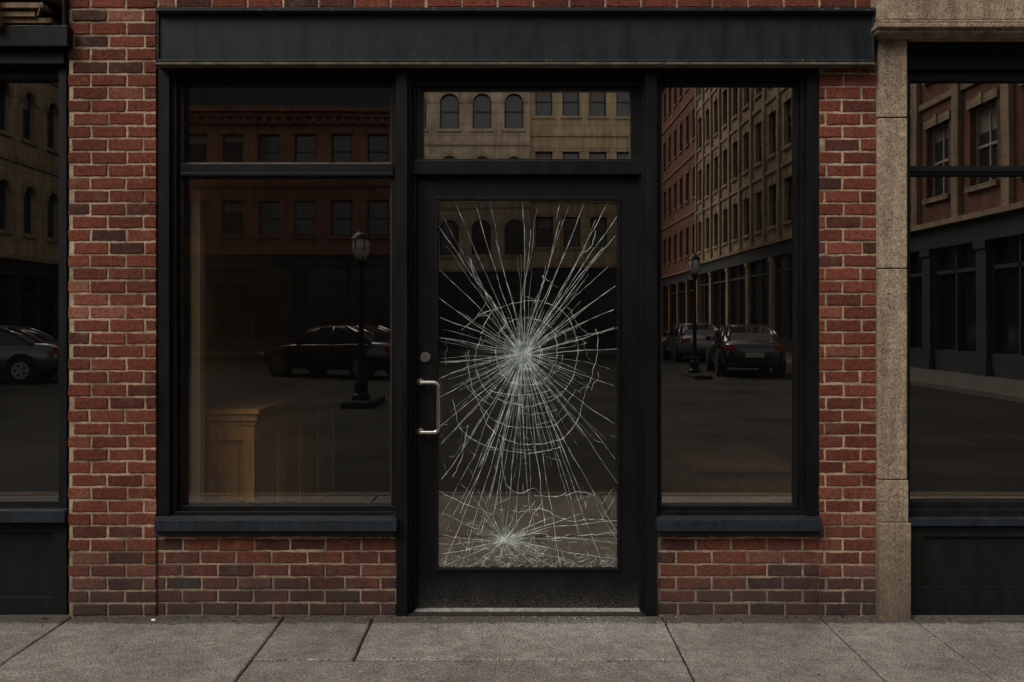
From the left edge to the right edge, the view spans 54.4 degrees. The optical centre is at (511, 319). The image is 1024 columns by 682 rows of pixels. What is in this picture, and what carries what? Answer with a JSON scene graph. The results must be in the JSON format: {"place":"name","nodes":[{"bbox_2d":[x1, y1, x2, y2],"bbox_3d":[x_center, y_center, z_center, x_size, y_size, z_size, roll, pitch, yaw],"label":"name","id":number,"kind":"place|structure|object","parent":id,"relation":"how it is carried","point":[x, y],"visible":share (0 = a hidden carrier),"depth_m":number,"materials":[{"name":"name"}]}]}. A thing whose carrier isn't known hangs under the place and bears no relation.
{"place":"outdoors","nodes":[
{"label":"outdoors","id":0,"kind":"place"},
{"bbox_2d":[190,89,373,501],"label":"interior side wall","id":1,"kind":"structure","parent":0,"point":[289,282],"depth_m":7.16,"materials":[{"name":"brown paint"}]},
{"bbox_2d":[334,439,616,566],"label":"interior floor","id":2,"kind":"structure","parent":0,"point":[363,474],"depth_m":8.16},
{"bbox_2d":[205,381,338,501],"bbox_3d":[-1.514,0.960,6.627,0.295,0.947,2.500,0,0,0],"label":"wooden counter","id":3,"kind":"object","parent":2,"relation":"on","point":[276,445],"visible":0.72,"depth_m":5.97,"materials":[{"name":"brown wood"}]},
{"bbox_2d":[254,89,790,461],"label":"interior walls and ceiling","id":4,"kind":"structure","parent":2,"relation":"on","point":[726,261],"depth_m":9.63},
{"bbox_2d":[191,180,204,501],"bbox_3d":[-1.655,0.214,5.207,0.070,1.937,0.080,0,0,0],"label":"display side post","id":5,"kind":"object","parent":4,"relation":"attached to","point":[197,340],"visible":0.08,"depth_m":5.17,"materials":[{"name":"brown wood"}]},
{"bbox_2d":[0,615,1023,681],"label":"sidewalk","id":6,"kind":"structure","parent":0,"point":[181,648],"depth_m":4.48,"materials":[{"name":"concrete"}]},
{"bbox_2d":[0,49,68,614],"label":"shopfront frame","id":7,"kind":"object","parent":6,"relation":"on","point":[34,569],"visible":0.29,"depth_m":5.01,"materials":[{"name":"paint"}]},
{"bbox_2d":[0,81,58,498],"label":"shop window pane","id":8,"kind":"object","parent":7,"relation":"attached to","point":[29,289],"depth_m":5.09,"materials":[{"name":"clear glass"}]},
{"bbox_2d":[0,508,68,522],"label":"window sill","id":9,"kind":"structure","parent":7,"relation":"attached to","point":[33,515],"depth_m":4.96,"materials":[{"name":"stone"}]},
{"bbox_2d":[0,0,72,50],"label":"dark fascia","id":10,"kind":"structure","parent":7,"relation":"attached to","point":[60,36],"depth_m":4.92,"materials":[{"name":"black paint"}]},
{"bbox_2d":[0,0,60,28],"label":"timber slats","id":11,"kind":"object","parent":10,"relation":"attached to","point":[18,12],"visible":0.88,"depth_m":4.94,"materials":[{"name":"brown wood"}]},
{"bbox_2d":[36,0,66,24],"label":"iron bracket","id":12,"kind":"object","parent":10,"relation":"attached to","point":[64,12],"visible":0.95,"depth_m":4.95,"materials":[{"name":"black metal"}]},
{"bbox_2d":[69,0,875,617],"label":"brick wall","id":13,"kind":"structure","parent":6,"relation":"on","point":[125,292],"depth_m":4.98,"materials":[{"name":"red brick"}]},
{"bbox_2d":[68,0,876,615],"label":"bricks","id":14,"kind":"object","parent":13,"relation":"attached to","point":[84,522],"visible":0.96,"depth_m":4.98,"materials":[{"name":"red brick"}]},
{"bbox_2d":[154,515,821,534],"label":"window sills","id":15,"kind":"structure","parent":13,"relation":"attached to","point":[388,525],"depth_m":4.92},
{"bbox_2d":[158,66,818,616],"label":"window frames","id":16,"kind":"structure","parent":13,"relation":"attached to","point":[410,164],"depth_m":5.01,"materials":[{"name":"black metal"}]},
{"bbox_2d":[185,86,661,504],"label":"glazing beads","id":17,"kind":"object","parent":16,"relation":"attached to","point":[423,158],"visible":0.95,"depth_m":5.07,"materials":[{"name":"paint"}]},
{"bbox_2d":[156,7,875,61],"bbox_3d":[0.018,-1.405,4.984,3.548,0.262,0.185,0,0,0],"label":"sign band moulding","id":18,"kind":"object","parent":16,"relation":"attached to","point":[515,10],"visible":0.51,"depth_m":4.91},
{"bbox_2d":[424,92,629,158],"bbox_3d":[0.075,-1.004,5.089,1.118,0.412,0.001,0,0,0],"label":"door transom pane","id":19,"kind":"object","parent":16,"relation":"attached to","point":[526,125],"visible":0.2,"depth_m":5.09,"materials":[{"name":"clear glass"}]},
{"bbox_2d":[417,176,638,607],"bbox_3d":[0.078,0.372,5.099,1.149,2.214,0.045,0,0,0],"label":"door leaf","id":20,"kind":"object","parent":16,"relation":"attached to","point":[527,589],"visible":0.94,"depth_m":5.08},
{"bbox_2d":[420,352,430,361],"bbox_3d":[-0.440,0.190,5.068,0.052,0.052,0.020,0,0,0],"label":"door lock","id":21,"kind":"object","parent":20,"relation":"attached to","point":[423,355],"depth_m":5.06,"materials":[{"name":"silver metal"}]},
{"bbox_2d":[417,378,439,434],"bbox_3d":[-0.424,0.443,5.045,0.120,0.287,0.066,0,0,0],"label":"door pull handle","id":22,"kind":"object","parent":20,"relation":"attached to","point":[420,431],"visible":1,"depth_m":5.01,"materials":[{"name":"silver metal"}]},
{"bbox_2d":[438,201,616,566],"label":"glass cracks","id":23,"kind":"object","parent":20,"relation":"attached to","point":[522,368],"visible":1,"depth_m":5.09,"materials":[{"name":"white glass"}]},
{"bbox_2d":[435,197,620,570],"bbox_3d":[0.081,0.328,5.088,0.946,1.908,0.038,0,0,0],"label":"door glazing stop","id":24,"kind":"object","parent":20,"relation":"attached to","point":[618,200],"depth_m":5.07,"materials":[{"name":"black metal"}]},
{"bbox_2d":[160,14,870,58],"bbox_3d":[0.018,-1.404,5.005,3.551,0.251,0.145,0,0,0],"label":"sign band","id":25,"kind":"object","parent":13,"relation":"attached to","point":[515,36],"visible":0.76,"depth_m":4.93,"materials":[{"name":"paint"}]},
{"bbox_2d":[155,62,874,69],"bbox_3d":[0.016,-1.262,4.997,3.542,0.012,0.200,0,0,0],"label":"sign band drip edge","id":26,"kind":"object","parent":25,"relation":"attached to","point":[825,65],"visible":0.56,"depth_m":4.90,"materials":[{"name":"black metal"}]},
{"bbox_2d":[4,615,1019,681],"bbox_3d":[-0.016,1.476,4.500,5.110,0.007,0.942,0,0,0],"label":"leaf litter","id":27,"kind":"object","parent":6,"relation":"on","point":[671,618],"visible":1,"depth_m":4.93,"materials":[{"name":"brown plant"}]},
{"bbox_2d":[408,611,644,615],"bbox_3d":[0.073,1.495,5.126,1.187,0.036,0.302,0,0,0],"label":"threshold step","id":28,"kind":"object","parent":6,"relation":"on","point":[414,613],"visible":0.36,"depth_m":4.99,"materials":[{"name":"grey metal"}]},
{"bbox_2d":[415,608,639,611],"bbox_3d":[0.078,1.475,5.085,1.139,0.009,0.105,0,0,0],"label":"threshold strip","id":29,"kind":"object","parent":28,"relation":"on","point":[527,610],"visible":0.56,"depth_m":5.03,"materials":[{"name":"metal"}]},
{"bbox_2d":[425,616,676,645],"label":"broken glass crumbs","id":30,"kind":"object","parent":6,"relation":"on","point":[564,624],"visible":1,"depth_m":4.87,"materials":[{"name":"clear glass"}]},
{"bbox_2d":[871,0,1023,619],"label":"stone pilaster and cornice","id":31,"kind":"object","parent":6,"relation":"on","point":[898,26],"visible":0.62,"depth_m":4.95,"materials":[{"name":"stone"}]},
{"bbox_2d":[878,117,906,479],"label":"pilaster joints","id":32,"kind":"object","parent":31,"relation":"attached to","point":[893,268],"visible":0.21,"depth_m":4.96,"materials":[{"name":"brown stone"}]},
{"bbox_2d":[907,42,1023,614],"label":"shopfront frame","id":33,"kind":"object","parent":6,"relation":"on","point":[967,570],"visible":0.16,"depth_m":5.01,"materials":[{"name":"paint"}]},
{"bbox_2d":[908,516,1023,525],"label":"window sill","id":34,"kind":"structure","parent":33,"relation":"attached to","point":[966,520],"depth_m":4.97,"materials":[{"name":"stone"}]},
{"bbox_2d":[910,82,1023,499],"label":"shop window pane","id":35,"kind":"object","parent":33,"relation":"attached to","point":[966,337],"depth_m":5.09,"materials":[{"name":"clear glass"}]}
]}

